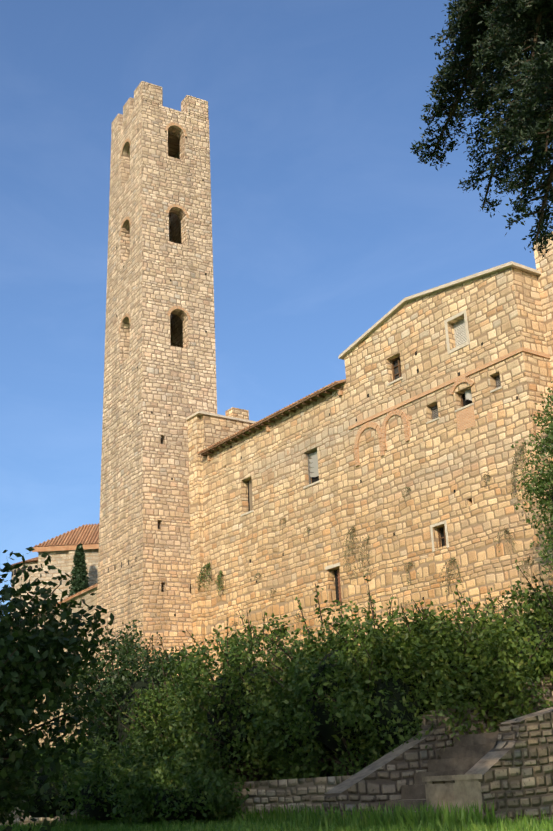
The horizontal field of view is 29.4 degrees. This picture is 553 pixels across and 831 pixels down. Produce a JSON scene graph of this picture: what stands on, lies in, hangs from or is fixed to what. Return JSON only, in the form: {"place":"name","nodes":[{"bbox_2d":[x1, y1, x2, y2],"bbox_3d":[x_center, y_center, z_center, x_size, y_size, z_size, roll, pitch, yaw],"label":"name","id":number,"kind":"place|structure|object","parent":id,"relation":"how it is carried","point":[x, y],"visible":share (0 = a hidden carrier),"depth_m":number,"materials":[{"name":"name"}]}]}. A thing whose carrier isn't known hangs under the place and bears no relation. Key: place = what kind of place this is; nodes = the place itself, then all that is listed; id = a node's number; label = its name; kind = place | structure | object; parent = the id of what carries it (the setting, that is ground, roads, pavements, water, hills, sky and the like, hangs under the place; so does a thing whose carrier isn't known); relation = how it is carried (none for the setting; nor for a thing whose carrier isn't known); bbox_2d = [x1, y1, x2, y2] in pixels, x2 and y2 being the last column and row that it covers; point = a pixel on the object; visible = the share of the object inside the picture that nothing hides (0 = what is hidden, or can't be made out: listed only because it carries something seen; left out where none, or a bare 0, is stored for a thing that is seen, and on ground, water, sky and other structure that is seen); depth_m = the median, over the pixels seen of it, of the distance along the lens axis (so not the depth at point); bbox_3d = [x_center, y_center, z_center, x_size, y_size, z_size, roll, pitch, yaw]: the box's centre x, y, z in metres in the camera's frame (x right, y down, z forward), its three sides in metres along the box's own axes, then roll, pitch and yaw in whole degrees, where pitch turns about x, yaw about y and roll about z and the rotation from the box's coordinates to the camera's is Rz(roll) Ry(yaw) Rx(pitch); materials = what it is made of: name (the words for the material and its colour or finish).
{"place":"outdoors","nodes":[
{"label":"outdoors","id":0,"kind":"place"},
{"bbox_2d":[11,549,98,619],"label":"church walls","id":1,"kind":"structure","parent":0,"point":[62,561],"depth_m":100.89,"materials":[{"name":"beige stone"}]},
{"bbox_2d":[11,566,31,576],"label":"church lombard niches","id":2,"kind":"object","parent":1,"relation":"in","point":[29,567],"visible":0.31,"depth_m":102.41,"materials":[{"name":"beige stone"}]},
{"bbox_2d":[9,523,98,571],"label":"church roof tiles","id":3,"kind":"object","parent":1,"relation":"on","point":[83,534],"visible":0.25,"depth_m":102.86,"materials":[{"name":"brown tile"}]},
{"bbox_2d":[32,544,98,551],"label":"roof cornice","id":4,"kind":"structure","parent":1,"relation":"attached to","point":[62,548],"depth_m":100.92,"materials":[{"name":"beige stone"}]},
{"bbox_2d":[0,0,552,612],"label":"sky","id":5,"kind":"structure","parent":0,"point":[325,218],"materials":[{"name":"blue"}]},
{"bbox_2d":[0,797,552,830],"bbox_3d":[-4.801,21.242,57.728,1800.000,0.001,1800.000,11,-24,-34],"label":"ground","id":6,"kind":"structure","parent":0,"point":[359,830],"depth_m":13.38,"materials":[{"name":"green plant"}]},
{"bbox_2d":[4,587,96,749],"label":"wall","id":7,"kind":"structure","parent":6,"relation":"on","point":[90,600],"depth_m":67.66,"materials":[{"name":"beige stone"}]},
{"bbox_2d":[11,583,97,627],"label":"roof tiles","id":8,"kind":"object","parent":7,"relation":"on","point":[81,592],"depth_m":68.06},
{"bbox_2d":[68,542,89,596],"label":"cypress tree","id":9,"kind":"object","parent":6,"relation":"on","point":[79,582],"visible":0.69,"depth_m":97.26,"materials":[{"name":"green plant"}]},
{"bbox_2d":[0,546,208,830],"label":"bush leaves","id":10,"kind":"object","parent":6,"relation":"on","point":[50,641],"visible":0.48,"depth_m":11.98,"materials":[{"name":"green plant"}]},
{"bbox_2d":[95,100,216,684],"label":"tower","id":11,"kind":"structure","parent":6,"relation":"on","point":[157,170],"depth_m":65.58,"materials":[{"name":"stone"}]},
{"bbox_2d":[119,123,190,332],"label":"window arches","id":12,"kind":"structure","parent":11,"relation":"attached to","point":[171,309],"depth_m":68.70,"materials":[{"name":"beige stone"}]},
{"bbox_2d":[107,131,206,662],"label":"putlog holes","id":13,"kind":"object","parent":11,"relation":"in","point":[152,413],"visible":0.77,"depth_m":63.76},
{"bbox_2d":[111,81,208,139],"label":"battlements","id":14,"kind":"object","parent":11,"relation":"on","point":[153,93],"visible":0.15,"depth_m":72.00,"materials":[{"name":"beige stone"}]},
{"bbox_2d":[0,775,352,824],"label":"retaining wall","id":15,"kind":"structure","parent":6,"relation":"on","point":[299,792],"depth_m":16.81,"materials":[{"name":"stone"}]},
{"bbox_2d":[0,574,552,828],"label":"hedge leaves","id":16,"kind":"object","parent":6,"relation":"on","point":[149,777],"visible":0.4,"depth_m":17.87,"materials":[{"name":"green plant"}]},
{"bbox_2d":[0,455,552,820],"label":"shrubs","id":17,"kind":"object","parent":6,"relation":"on","point":[259,777],"visible":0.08,"depth_m":17.43,"materials":[{"name":"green plant"}]},
{"bbox_2d":[510,381,552,580],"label":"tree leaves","id":18,"kind":"object","parent":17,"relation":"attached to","point":[538,491],"visible":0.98,"depth_m":37.01,"materials":[{"name":"green plant"}]},
{"bbox_2d":[152,559,552,788],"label":"hedge leaves","id":19,"kind":"object","parent":6,"relation":"on","point":[427,650],"visible":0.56,"depth_m":15.77,"materials":[{"name":"green plant"}]},
{"bbox_2d":[188,231,552,681],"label":"house wall","id":20,"kind":"structure","parent":6,"relation":"on","point":[433,465],"depth_m":48.33,"materials":[{"name":"beige stone"}]},
{"bbox_2d":[196,562,223,594],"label":"wall plants","id":21,"kind":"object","parent":20,"relation":"attached to","point":[218,577],"depth_m":59.23,"materials":[{"name":"green plant"}]},
{"bbox_2d":[225,407,248,419],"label":"parapet block","id":22,"kind":"structure","parent":20,"relation":"on","point":[237,413],"depth_m":65.03,"materials":[{"name":"stone"}]},
{"bbox_2d":[197,379,345,460],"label":"roof eaves","id":23,"kind":"object","parent":20,"relation":"attached to","point":[296,404],"visible":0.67,"depth_m":56.51,"materials":[{"name":"tile"}]},
{"bbox_2d":[186,261,540,423],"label":"house copings","id":24,"kind":"object","parent":20,"relation":"on","point":[377,324],"visible":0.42,"depth_m":48.90,"materials":[{"name":"beige stone"}]},
{"bbox_2d":[198,445,532,631],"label":"wall plants","id":25,"kind":"object","parent":20,"relation":"attached to","point":[452,558],"depth_m":44.05,"materials":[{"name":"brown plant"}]},
{"bbox_2d":[230,342,536,607],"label":"putlog holes","id":26,"kind":"object","parent":20,"relation":"attached to","point":[361,480],"depth_m":48.28,"materials":[{"name":"black"}]},
{"bbox_2d":[220,309,549,636],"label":"wall trim","id":27,"kind":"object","parent":20,"relation":"attached to","point":[465,415],"depth_m":46.92,"materials":[{"name":"orange"}]},
{"bbox_2d":[323,674,552,825],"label":"stair side walls","id":28,"kind":"structure","parent":6,"relation":"on","point":[513,766],"depth_m":13.58,"materials":[{"name":"grey stone"}]},
{"bbox_2d":[422,774,481,781],"bbox_3d":[2.130,4.397,12.800,0.500,0.060,0.520,11,-24,-34],"label":"stone cap","id":29,"kind":"object","parent":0,"point":[451,777],"visible":0.86,"depth_m":12.62,"materials":[{"name":"grey stone"}]},
{"bbox_2d":[381,711,536,826],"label":"stair steps","id":30,"kind":"structure","parent":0,"point":[464,754],"depth_m":14.23,"materials":[{"name":"grey stone"}]},
{"bbox_2d":[410,0,552,257],"bbox_3d":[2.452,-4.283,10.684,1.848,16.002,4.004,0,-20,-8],"label":"tree","id":31,"kind":"object","parent":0,"point":[542,76],"depth_m":9.94,"materials":[{"name":"green plant"}]}
]}

